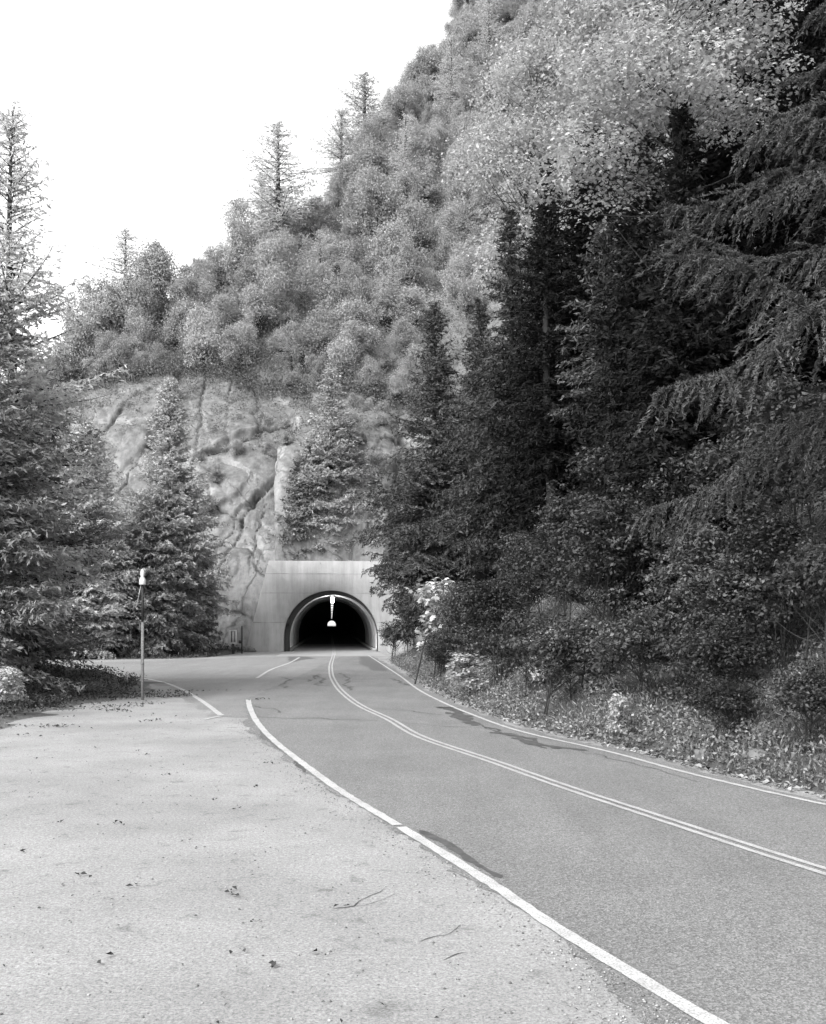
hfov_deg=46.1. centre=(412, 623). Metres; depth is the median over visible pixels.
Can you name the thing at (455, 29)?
oak tree
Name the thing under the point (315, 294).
oak tree
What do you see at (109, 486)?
conifer tree
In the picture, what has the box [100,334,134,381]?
oak tree
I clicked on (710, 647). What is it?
shrub
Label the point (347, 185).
oak tree
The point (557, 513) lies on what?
shrub
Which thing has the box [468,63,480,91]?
oak tree
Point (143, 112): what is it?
sky
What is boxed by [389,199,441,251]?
oak tree
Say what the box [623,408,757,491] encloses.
shrub
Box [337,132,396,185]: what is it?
oak tree
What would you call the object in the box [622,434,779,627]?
shrub
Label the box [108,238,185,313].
oak tree
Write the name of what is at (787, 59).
fir tree
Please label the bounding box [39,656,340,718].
side road
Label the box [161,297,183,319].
oak tree
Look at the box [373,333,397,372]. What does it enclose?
oak tree
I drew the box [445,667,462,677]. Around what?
boulder
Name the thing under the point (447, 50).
oak tree
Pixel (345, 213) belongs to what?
oak tree
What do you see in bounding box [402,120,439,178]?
oak tree
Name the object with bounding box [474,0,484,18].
oak tree
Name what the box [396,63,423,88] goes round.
oak tree
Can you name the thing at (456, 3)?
oak tree
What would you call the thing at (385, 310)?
oak tree
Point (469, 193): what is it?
oak tree
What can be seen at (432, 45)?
oak tree
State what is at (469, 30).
oak tree
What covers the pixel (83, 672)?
weeds
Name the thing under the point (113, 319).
oak tree
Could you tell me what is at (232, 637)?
marker sign
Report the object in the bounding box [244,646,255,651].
boulder
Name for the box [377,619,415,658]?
shrub
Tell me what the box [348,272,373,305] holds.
oak tree
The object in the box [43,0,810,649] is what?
hill
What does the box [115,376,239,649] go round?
conifer tree
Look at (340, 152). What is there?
conifer tree
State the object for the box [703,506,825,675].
shrub
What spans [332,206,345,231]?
oak tree
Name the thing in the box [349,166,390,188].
oak tree
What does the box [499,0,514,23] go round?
oak tree
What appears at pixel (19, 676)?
shrub
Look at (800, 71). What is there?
fir tree
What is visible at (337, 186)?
oak tree
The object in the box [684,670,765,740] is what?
shrub
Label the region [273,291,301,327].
oak tree
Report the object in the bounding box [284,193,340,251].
oak tree
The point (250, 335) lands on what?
oak tree
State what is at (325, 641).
tunnel floor
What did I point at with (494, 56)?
oak tree
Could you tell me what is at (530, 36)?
oak tree
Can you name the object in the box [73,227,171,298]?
conifer tree
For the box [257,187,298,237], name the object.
oak tree
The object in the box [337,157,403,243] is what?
oak tree
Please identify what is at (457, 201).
oak tree
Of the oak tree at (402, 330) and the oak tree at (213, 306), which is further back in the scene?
the oak tree at (213, 306)
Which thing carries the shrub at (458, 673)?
on the bank at (653, 717)
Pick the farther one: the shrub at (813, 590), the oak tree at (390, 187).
the oak tree at (390, 187)
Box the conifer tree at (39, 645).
[0,569,54,659]
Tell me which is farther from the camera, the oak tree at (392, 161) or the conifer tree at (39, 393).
the oak tree at (392, 161)
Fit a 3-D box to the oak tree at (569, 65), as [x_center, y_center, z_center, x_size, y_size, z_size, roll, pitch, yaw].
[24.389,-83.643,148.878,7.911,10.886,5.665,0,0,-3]
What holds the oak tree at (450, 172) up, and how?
on the hill
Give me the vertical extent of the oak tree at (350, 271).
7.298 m
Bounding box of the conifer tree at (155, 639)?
[105,502,189,657]
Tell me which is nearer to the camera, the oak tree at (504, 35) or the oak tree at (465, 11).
the oak tree at (504, 35)
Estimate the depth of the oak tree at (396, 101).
164.05 m
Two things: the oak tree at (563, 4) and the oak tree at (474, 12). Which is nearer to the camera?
the oak tree at (563, 4)
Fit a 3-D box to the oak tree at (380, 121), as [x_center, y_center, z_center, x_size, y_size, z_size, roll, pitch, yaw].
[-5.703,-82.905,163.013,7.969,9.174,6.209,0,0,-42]
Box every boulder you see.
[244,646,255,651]
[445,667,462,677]
[621,732,637,741]
[694,748,711,761]
[747,748,766,762]
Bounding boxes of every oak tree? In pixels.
[42,343,84,391]
[51,295,112,376]
[62,272,139,357]
[80,356,105,384]
[92,327,127,370]
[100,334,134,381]
[107,276,129,331]
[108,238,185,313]
[116,272,161,332]
[120,301,156,358]
[124,348,150,378]
[148,339,172,372]
[153,294,198,354]
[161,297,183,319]
[163,273,218,312]
[165,385,188,400]
[172,262,215,300]
[174,328,198,363]
[180,302,225,375]
[185,253,218,290]
[190,450,202,461]
[196,238,232,291]
[198,498,215,513]
[206,293,240,322]
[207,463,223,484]
[209,290,248,335]
[212,320,260,375]
[213,240,225,270]
[215,202,272,291]
[220,188,267,272]
[220,251,264,297]
[227,288,258,326]
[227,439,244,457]
[228,314,261,359]
[234,259,290,338]
[249,233,291,298]
[250,227,301,312]
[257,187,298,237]
[261,442,276,455]
[264,327,286,355]
[265,225,298,269]
[267,450,276,462]
[272,236,300,253]
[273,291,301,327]
[277,418,291,428]
[278,311,320,374]
[279,370,305,394]
[280,431,293,445]
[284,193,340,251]
[288,253,317,305]
[290,232,334,268]
[291,452,304,465]
[298,256,364,316]
[299,304,345,362]
[303,264,335,307]
[304,349,328,384]
[311,189,336,225]
[316,224,341,254]
[318,228,364,277]
[320,150,357,197]
[320,336,364,385]
[321,172,347,212]
[328,487,339,500]
[329,318,380,368]
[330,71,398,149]
[331,295,383,353]
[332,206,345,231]
[336,254,364,284]
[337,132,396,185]
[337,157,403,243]
[337,182,364,234]
[338,408,358,424]
[340,112,380,154]
[340,217,354,240]
[344,175,354,188]
[347,392,367,406]
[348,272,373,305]
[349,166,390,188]
[349,225,388,281]
[354,355,383,395]
[355,107,399,148]
[355,429,366,445]
[359,274,395,302]
[362,405,369,410]
[362,449,394,478]
[363,210,419,279]
[364,178,399,206]
[365,273,401,332]
[372,229,433,301]
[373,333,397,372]
[374,413,389,425]
[375,281,453,334]
[376,401,391,412]
[379,80,418,129]
[381,87,393,116]
[381,125,396,146]
[383,364,410,406]
[385,127,404,150]
[387,152,402,173]
[387,189,439,246]
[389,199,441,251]
[390,316,423,357]
[391,80,416,114]
[391,445,401,457]
[393,150,445,213]
[394,343,425,375]
[395,348,439,396]
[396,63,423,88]
[397,111,423,152]
[401,133,413,154]
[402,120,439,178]
[404,43,439,84]
[404,449,420,459]
[406,79,428,106]
[408,102,423,119]
[414,71,441,107]
[419,100,446,131]
[421,129,447,171]
[423,41,435,53]
[424,113,449,152]
[425,119,449,142]
[426,48,444,77]
[427,229,463,272]
[434,203,465,246]
[435,73,473,111]
[436,54,471,102]
[437,38,457,61]
[438,31,464,60]
[438,145,461,186]
[438,181,469,222]
[438,251,471,310]
[440,195,467,230]
[441,268,488,319]
[442,112,465,149]
[442,238,476,288]
[443,20,452,45]
[444,81,473,120]
[445,0,466,18]
[445,107,482,153]
[445,190,494,248]
[446,96,467,124]
[446,134,467,171]
[448,56,468,70]
[448,105,495,185]
[450,6,464,23]
[451,19,463,45]
[454,10,472,31]
[456,9,482,54]
[456,67,475,98]
[456,167,498,206]
[458,46,476,77]
[459,243,504,289]
[463,221,498,258]
[465,35,503,71]
[466,41,476,54]
[466,174,506,223]
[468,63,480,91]
[469,62,493,92]
[470,0,479,19]
[471,69,497,112]
[471,96,495,115]
[472,0,503,35]
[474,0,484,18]
[483,43,510,79]
[487,60,518,116]
[490,21,517,44]
[494,30,521,53]
[497,40,527,86]
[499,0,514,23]
[508,0,527,19]
[508,3,546,43]
[508,37,525,53]
[511,91,525,122]
[514,2,530,27]
[514,73,551,122]
[522,0,540,15]
[524,24,548,53]
[525,32,535,59]
[526,16,545,35]
[537,0,558,18]
[541,12,571,50]
[543,14,570,34]
[553,0,586,31]
[553,72,582,118]
[554,47,594,107]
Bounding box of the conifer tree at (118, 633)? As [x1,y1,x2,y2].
[73,517,125,643]
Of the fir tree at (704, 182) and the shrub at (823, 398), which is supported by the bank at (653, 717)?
the fir tree at (704, 182)
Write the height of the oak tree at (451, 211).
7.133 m
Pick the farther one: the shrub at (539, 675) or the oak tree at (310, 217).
the oak tree at (310, 217)
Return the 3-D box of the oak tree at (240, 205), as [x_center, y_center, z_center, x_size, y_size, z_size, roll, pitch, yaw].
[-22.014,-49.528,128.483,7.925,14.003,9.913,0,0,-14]
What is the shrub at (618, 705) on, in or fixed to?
on the bank at (653, 717)
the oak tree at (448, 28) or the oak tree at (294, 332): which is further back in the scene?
the oak tree at (448, 28)
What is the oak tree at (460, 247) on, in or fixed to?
on the hill
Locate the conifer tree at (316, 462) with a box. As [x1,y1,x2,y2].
[290,441,330,551]
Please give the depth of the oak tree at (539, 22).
168.09 m
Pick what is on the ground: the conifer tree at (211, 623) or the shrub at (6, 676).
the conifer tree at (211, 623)
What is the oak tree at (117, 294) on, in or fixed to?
on the hill
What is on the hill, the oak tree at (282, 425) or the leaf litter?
the oak tree at (282, 425)
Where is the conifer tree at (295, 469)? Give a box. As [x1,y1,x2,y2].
[272,459,315,560]
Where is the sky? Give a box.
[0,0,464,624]
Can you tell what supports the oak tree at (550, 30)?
on the hill
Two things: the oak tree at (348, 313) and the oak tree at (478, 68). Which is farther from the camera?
the oak tree at (478, 68)
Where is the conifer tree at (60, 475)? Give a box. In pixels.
[22,410,79,587]
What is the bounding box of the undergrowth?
[387,501,825,793]
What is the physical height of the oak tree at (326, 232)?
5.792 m
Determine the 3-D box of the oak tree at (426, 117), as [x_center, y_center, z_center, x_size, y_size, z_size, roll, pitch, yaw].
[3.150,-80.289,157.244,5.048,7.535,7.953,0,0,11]
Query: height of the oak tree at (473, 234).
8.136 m
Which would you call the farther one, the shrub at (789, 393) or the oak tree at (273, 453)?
the oak tree at (273, 453)
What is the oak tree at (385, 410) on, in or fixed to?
on the hill
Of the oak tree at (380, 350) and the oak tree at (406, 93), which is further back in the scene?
the oak tree at (406, 93)
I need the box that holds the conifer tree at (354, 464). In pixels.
[311,417,384,559]
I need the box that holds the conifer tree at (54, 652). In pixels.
[0,351,124,669]
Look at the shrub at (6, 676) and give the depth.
25.72 m
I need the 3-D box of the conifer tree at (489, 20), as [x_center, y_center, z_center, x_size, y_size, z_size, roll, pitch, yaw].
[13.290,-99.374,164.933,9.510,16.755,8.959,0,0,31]
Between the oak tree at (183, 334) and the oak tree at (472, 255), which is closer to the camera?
the oak tree at (183, 334)
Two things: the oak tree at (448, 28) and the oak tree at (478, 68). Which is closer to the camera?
the oak tree at (478, 68)
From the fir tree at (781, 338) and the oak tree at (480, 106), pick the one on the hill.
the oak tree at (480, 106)
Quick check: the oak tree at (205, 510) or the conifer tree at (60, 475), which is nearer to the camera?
the conifer tree at (60, 475)
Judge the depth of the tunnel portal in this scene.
86.19 m
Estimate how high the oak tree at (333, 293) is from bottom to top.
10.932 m
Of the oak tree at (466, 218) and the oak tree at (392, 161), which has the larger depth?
the oak tree at (392, 161)
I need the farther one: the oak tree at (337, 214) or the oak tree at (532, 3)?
the oak tree at (532, 3)
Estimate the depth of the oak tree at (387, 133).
158.95 m
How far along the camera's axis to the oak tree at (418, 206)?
131.89 m
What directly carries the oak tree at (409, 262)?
on the hill
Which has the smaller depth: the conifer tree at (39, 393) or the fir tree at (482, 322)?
the conifer tree at (39, 393)
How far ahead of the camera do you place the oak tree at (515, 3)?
175.31 m
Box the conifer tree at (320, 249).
[297,230,339,278]
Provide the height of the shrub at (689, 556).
4.108 m
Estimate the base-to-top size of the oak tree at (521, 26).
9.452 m
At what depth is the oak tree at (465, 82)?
161.94 m
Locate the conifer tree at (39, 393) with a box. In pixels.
[0,100,131,671]
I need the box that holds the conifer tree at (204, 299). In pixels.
[191,279,217,315]
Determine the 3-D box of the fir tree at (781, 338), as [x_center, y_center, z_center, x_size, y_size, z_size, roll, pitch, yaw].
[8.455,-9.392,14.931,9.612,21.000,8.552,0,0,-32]
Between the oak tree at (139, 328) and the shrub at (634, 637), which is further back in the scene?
the oak tree at (139, 328)
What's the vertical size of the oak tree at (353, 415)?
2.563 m
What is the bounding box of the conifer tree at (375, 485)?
[368,478,396,555]
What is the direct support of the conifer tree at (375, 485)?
on the hill
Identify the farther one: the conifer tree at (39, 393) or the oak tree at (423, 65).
the oak tree at (423, 65)
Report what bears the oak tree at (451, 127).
on the hill
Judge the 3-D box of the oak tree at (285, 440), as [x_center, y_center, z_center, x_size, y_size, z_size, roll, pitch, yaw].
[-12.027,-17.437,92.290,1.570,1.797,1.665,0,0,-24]
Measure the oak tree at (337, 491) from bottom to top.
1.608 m
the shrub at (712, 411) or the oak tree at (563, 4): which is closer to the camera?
the shrub at (712, 411)
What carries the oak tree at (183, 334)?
on the hill
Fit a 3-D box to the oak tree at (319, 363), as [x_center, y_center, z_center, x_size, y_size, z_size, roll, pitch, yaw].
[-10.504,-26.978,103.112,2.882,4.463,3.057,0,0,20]
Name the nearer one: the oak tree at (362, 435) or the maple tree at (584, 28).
the maple tree at (584, 28)
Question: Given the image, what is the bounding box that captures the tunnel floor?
[277,626,385,655]
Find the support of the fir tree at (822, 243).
on the bank at (653, 717)
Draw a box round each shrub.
[0,664,28,711]
[0,668,28,705]
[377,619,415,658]
[393,615,415,651]
[394,584,423,646]
[404,575,473,683]
[407,600,448,636]
[418,634,458,680]
[429,622,480,667]
[430,579,490,677]
[444,632,485,658]
[445,651,492,695]
[448,576,530,687]
[455,614,531,684]
[461,571,537,620]
[478,605,575,696]
[489,529,572,624]
[503,607,618,714]
[506,488,632,628]
[528,628,561,696]
[540,494,666,684]
[543,430,648,619]
[553,478,688,666]
[576,595,688,705]
[603,691,633,742]
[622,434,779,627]
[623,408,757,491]
[641,520,761,702]
[653,549,793,686]
[653,612,783,719]
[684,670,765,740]
[692,369,825,617]
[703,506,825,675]
[740,531,825,667]
[751,652,825,753]
[798,343,825,475]
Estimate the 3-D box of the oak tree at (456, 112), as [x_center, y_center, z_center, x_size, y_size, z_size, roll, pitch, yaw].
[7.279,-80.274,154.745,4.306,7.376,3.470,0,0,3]
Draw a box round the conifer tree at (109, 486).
[72,425,134,632]
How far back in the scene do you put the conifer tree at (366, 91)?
170.08 m
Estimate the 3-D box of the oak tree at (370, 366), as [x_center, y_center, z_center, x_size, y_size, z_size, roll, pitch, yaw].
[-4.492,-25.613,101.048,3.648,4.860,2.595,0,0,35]
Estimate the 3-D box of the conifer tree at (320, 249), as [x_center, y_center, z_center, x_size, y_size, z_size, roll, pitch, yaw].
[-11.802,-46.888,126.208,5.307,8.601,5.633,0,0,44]
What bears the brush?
on the hill
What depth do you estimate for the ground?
8.72 m
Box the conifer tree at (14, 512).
[0,273,88,693]
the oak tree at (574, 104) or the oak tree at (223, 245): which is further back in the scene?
the oak tree at (574, 104)
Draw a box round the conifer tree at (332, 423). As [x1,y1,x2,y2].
[282,367,368,563]
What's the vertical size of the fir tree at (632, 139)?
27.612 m
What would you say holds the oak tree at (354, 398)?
on the hill
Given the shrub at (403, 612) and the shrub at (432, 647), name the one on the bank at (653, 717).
the shrub at (432, 647)
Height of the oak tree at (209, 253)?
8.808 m
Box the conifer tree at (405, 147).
[379,113,429,198]
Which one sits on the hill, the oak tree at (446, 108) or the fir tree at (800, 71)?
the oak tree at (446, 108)
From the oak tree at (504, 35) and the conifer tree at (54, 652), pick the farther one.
the oak tree at (504, 35)
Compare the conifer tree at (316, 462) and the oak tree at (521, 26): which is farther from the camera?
the oak tree at (521, 26)
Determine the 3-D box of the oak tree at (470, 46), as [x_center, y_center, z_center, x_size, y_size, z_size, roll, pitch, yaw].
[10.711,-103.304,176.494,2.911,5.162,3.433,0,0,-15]
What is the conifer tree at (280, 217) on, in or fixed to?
on the hill
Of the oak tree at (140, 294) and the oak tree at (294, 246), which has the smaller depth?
the oak tree at (140, 294)
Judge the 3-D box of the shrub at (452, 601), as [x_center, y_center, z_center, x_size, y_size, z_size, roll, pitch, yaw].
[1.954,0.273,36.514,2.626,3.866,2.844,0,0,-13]
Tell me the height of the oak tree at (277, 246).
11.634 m
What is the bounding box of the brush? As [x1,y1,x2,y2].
[42,1,586,576]
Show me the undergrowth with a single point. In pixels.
(698, 737)
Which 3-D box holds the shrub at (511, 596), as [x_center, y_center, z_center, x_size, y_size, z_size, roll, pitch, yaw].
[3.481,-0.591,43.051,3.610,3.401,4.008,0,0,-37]
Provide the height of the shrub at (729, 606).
3.866 m
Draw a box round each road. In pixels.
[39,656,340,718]
[243,648,825,1023]
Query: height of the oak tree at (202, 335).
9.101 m
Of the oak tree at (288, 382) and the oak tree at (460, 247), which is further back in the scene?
the oak tree at (460, 247)
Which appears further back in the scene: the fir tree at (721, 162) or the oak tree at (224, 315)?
the oak tree at (224, 315)
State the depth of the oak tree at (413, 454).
94.17 m
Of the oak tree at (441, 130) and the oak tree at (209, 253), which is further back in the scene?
the oak tree at (441, 130)
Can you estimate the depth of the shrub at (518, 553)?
34.70 m
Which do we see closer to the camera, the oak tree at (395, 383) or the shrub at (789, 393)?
the shrub at (789, 393)
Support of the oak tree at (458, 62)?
on the hill
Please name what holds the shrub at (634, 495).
on the bank at (653, 717)
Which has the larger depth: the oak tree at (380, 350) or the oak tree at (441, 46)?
the oak tree at (441, 46)
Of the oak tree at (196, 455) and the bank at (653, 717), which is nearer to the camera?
the bank at (653, 717)
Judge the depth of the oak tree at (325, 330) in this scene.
105.80 m
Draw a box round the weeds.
[0,631,243,718]
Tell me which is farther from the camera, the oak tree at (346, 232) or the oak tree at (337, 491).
the oak tree at (346, 232)
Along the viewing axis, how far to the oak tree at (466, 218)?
123.54 m
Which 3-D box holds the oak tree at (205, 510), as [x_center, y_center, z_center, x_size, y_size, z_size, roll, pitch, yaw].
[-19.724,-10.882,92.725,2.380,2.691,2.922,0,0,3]
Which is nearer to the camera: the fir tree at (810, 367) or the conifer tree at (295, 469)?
the fir tree at (810, 367)
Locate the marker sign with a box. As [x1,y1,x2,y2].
[229,630,236,653]
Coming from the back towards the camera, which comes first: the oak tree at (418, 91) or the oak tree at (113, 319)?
the oak tree at (418, 91)
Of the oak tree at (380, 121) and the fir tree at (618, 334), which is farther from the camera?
the oak tree at (380, 121)
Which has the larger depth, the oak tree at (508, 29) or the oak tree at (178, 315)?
the oak tree at (508, 29)
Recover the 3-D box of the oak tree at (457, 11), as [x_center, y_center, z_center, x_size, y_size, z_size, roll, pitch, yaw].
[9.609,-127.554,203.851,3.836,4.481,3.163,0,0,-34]
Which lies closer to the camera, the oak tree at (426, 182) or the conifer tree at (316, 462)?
the conifer tree at (316, 462)
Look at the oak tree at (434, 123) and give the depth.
148.53 m
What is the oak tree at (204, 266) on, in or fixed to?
on the hill
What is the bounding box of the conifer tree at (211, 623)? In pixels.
[177,529,223,647]
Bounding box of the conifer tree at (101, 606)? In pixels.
[39,418,156,659]
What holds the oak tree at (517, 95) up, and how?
on the hill
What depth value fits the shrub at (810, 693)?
15.55 m
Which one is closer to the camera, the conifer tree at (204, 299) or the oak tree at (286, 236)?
the conifer tree at (204, 299)
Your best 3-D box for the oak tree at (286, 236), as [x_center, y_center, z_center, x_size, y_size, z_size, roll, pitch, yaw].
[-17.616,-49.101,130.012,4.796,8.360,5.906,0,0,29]
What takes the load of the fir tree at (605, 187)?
on the bank at (653, 717)
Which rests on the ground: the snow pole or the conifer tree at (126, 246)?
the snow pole
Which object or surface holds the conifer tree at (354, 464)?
on the hill
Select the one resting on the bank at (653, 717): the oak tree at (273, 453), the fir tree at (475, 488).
the fir tree at (475, 488)
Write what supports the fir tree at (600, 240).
on the bank at (653, 717)
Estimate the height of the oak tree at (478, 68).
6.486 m
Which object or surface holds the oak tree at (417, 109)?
on the hill
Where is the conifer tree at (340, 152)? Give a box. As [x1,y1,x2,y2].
[306,107,360,177]
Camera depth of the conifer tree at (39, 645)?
67.65 m
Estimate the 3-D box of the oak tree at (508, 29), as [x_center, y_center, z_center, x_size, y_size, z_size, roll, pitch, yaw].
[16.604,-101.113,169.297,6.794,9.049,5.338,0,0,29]
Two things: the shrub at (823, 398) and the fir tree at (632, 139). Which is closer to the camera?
the shrub at (823, 398)
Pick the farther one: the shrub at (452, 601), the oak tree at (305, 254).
the oak tree at (305, 254)
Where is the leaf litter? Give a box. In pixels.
[0,656,825,1023]
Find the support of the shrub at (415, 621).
on the bank at (653, 717)
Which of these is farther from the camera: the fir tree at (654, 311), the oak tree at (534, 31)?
the oak tree at (534, 31)
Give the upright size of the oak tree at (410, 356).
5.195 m
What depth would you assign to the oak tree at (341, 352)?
102.27 m
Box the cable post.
[239,626,242,653]
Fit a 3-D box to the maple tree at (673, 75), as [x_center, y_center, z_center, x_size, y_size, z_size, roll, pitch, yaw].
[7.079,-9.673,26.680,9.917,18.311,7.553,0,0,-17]
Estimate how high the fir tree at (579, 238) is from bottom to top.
21.031 m
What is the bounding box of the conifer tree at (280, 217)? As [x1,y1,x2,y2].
[238,120,334,244]
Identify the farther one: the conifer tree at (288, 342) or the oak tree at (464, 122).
the oak tree at (464, 122)
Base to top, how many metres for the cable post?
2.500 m
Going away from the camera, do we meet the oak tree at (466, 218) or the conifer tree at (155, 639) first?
the conifer tree at (155, 639)
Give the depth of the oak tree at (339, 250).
128.08 m
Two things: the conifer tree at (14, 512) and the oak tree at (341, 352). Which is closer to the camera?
the conifer tree at (14, 512)
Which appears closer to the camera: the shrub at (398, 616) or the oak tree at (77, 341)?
the shrub at (398, 616)
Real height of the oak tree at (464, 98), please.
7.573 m
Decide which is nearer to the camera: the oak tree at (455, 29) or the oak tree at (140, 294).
the oak tree at (140, 294)
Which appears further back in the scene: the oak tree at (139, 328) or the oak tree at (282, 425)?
the oak tree at (139, 328)
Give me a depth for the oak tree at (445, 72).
169.23 m
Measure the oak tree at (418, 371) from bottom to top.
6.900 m
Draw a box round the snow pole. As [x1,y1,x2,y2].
[136,569,145,699]
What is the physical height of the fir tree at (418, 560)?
21.016 m
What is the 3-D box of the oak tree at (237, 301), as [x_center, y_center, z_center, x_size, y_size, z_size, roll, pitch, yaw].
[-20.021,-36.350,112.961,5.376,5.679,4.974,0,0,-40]
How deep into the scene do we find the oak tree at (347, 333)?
104.44 m
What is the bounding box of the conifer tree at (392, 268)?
[373,255,409,315]
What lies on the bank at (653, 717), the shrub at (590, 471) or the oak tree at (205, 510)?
the shrub at (590, 471)
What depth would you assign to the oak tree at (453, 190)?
131.27 m
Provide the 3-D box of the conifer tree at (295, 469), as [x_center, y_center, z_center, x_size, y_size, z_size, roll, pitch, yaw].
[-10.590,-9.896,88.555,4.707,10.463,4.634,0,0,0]
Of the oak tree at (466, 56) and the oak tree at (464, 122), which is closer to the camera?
the oak tree at (464, 122)
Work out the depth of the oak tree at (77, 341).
108.41 m
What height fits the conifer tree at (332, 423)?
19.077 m
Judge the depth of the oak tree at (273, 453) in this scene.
94.50 m
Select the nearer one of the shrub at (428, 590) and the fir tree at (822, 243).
the fir tree at (822, 243)
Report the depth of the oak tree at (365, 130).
160.04 m
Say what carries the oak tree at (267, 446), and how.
on the hill
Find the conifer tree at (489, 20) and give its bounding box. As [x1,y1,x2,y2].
[464,0,514,74]
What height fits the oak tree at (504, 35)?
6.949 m
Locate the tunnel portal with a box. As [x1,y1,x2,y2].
[247,561,414,651]
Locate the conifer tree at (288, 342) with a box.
[270,320,300,369]
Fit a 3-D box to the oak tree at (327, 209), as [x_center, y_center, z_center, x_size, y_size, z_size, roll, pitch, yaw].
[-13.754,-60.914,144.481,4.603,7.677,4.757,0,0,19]
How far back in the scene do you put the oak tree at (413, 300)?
112.49 m
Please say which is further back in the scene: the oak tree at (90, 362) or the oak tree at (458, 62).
the oak tree at (458, 62)
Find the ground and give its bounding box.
[0,625,825,1023]
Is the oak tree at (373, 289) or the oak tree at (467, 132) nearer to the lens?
the oak tree at (373, 289)
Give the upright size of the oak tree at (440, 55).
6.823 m
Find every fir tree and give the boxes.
[346,297,497,641]
[414,205,533,582]
[428,295,524,585]
[465,157,582,618]
[490,175,610,598]
[507,119,632,604]
[538,90,628,408]
[543,219,635,436]
[558,144,618,279]
[562,91,701,595]
[572,75,668,281]
[580,100,786,670]
[611,246,698,583]
[624,0,785,367]
[624,0,825,581]
[625,0,825,491]
[738,0,825,303]
[756,0,824,392]
[759,44,819,175]
[772,8,825,391]
[786,138,825,425]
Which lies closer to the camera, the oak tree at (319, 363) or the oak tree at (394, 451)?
the oak tree at (394, 451)
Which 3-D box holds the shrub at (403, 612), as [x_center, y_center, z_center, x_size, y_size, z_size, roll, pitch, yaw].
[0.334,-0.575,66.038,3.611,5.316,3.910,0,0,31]
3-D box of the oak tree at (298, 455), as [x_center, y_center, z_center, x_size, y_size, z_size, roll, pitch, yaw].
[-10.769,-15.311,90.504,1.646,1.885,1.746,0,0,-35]
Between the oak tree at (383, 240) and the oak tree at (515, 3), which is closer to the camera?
the oak tree at (383, 240)
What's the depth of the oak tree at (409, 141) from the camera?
149.11 m
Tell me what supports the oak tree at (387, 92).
on the hill
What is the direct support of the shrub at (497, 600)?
on the bank at (653, 717)
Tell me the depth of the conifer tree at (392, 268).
116.82 m
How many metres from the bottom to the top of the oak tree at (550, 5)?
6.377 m
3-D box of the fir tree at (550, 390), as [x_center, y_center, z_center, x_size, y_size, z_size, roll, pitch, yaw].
[5.538,-9.723,39.785,5.015,17.487,5.312,0,0,-11]
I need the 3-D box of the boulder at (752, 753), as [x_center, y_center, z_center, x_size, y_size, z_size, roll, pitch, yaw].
[5.815,2.229,16.330,0.376,0.237,0.310,0,0,0]
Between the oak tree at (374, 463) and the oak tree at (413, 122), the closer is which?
the oak tree at (374, 463)
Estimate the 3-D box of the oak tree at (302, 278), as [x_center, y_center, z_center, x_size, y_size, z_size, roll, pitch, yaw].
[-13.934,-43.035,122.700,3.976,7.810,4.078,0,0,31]
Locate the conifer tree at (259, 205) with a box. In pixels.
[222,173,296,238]
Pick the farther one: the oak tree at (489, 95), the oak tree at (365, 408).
the oak tree at (489, 95)
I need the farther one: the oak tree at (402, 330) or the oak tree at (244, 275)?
the oak tree at (244, 275)
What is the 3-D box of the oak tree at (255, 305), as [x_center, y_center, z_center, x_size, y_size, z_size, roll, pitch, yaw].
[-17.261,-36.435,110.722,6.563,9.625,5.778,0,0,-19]
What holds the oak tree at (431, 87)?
on the hill
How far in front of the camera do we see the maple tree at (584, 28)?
42.39 m
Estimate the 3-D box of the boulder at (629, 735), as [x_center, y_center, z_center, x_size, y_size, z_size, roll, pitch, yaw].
[4.469,2.382,20.008,0.415,0.281,0.284,0,0,0]
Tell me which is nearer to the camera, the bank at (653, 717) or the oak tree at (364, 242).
the bank at (653, 717)
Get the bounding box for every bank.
[0,643,243,728]
[395,446,825,792]
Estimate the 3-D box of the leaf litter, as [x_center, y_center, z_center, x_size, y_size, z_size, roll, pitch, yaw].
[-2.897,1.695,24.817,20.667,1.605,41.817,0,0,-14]
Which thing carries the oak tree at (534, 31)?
on the hill
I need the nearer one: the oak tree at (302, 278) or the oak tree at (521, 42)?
the oak tree at (302, 278)
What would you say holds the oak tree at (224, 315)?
on the hill
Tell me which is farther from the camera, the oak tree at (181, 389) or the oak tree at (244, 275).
the oak tree at (244, 275)
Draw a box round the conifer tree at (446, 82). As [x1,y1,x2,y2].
[427,35,475,119]
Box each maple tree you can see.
[441,18,591,510]
[495,0,815,445]
[545,0,702,409]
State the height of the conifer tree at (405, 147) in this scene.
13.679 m
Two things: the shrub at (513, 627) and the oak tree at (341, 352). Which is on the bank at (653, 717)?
the shrub at (513, 627)
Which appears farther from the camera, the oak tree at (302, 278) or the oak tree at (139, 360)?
the oak tree at (302, 278)
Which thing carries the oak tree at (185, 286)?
on the hill
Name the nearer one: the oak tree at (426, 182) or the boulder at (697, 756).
the boulder at (697, 756)
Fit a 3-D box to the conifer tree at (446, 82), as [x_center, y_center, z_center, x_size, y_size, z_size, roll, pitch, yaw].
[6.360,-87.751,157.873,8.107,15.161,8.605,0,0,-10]
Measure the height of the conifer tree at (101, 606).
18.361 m
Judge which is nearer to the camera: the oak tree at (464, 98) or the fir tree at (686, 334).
the fir tree at (686, 334)
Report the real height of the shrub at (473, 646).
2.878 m
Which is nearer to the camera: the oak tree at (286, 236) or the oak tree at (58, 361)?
the oak tree at (58, 361)
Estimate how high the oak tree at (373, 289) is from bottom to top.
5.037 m

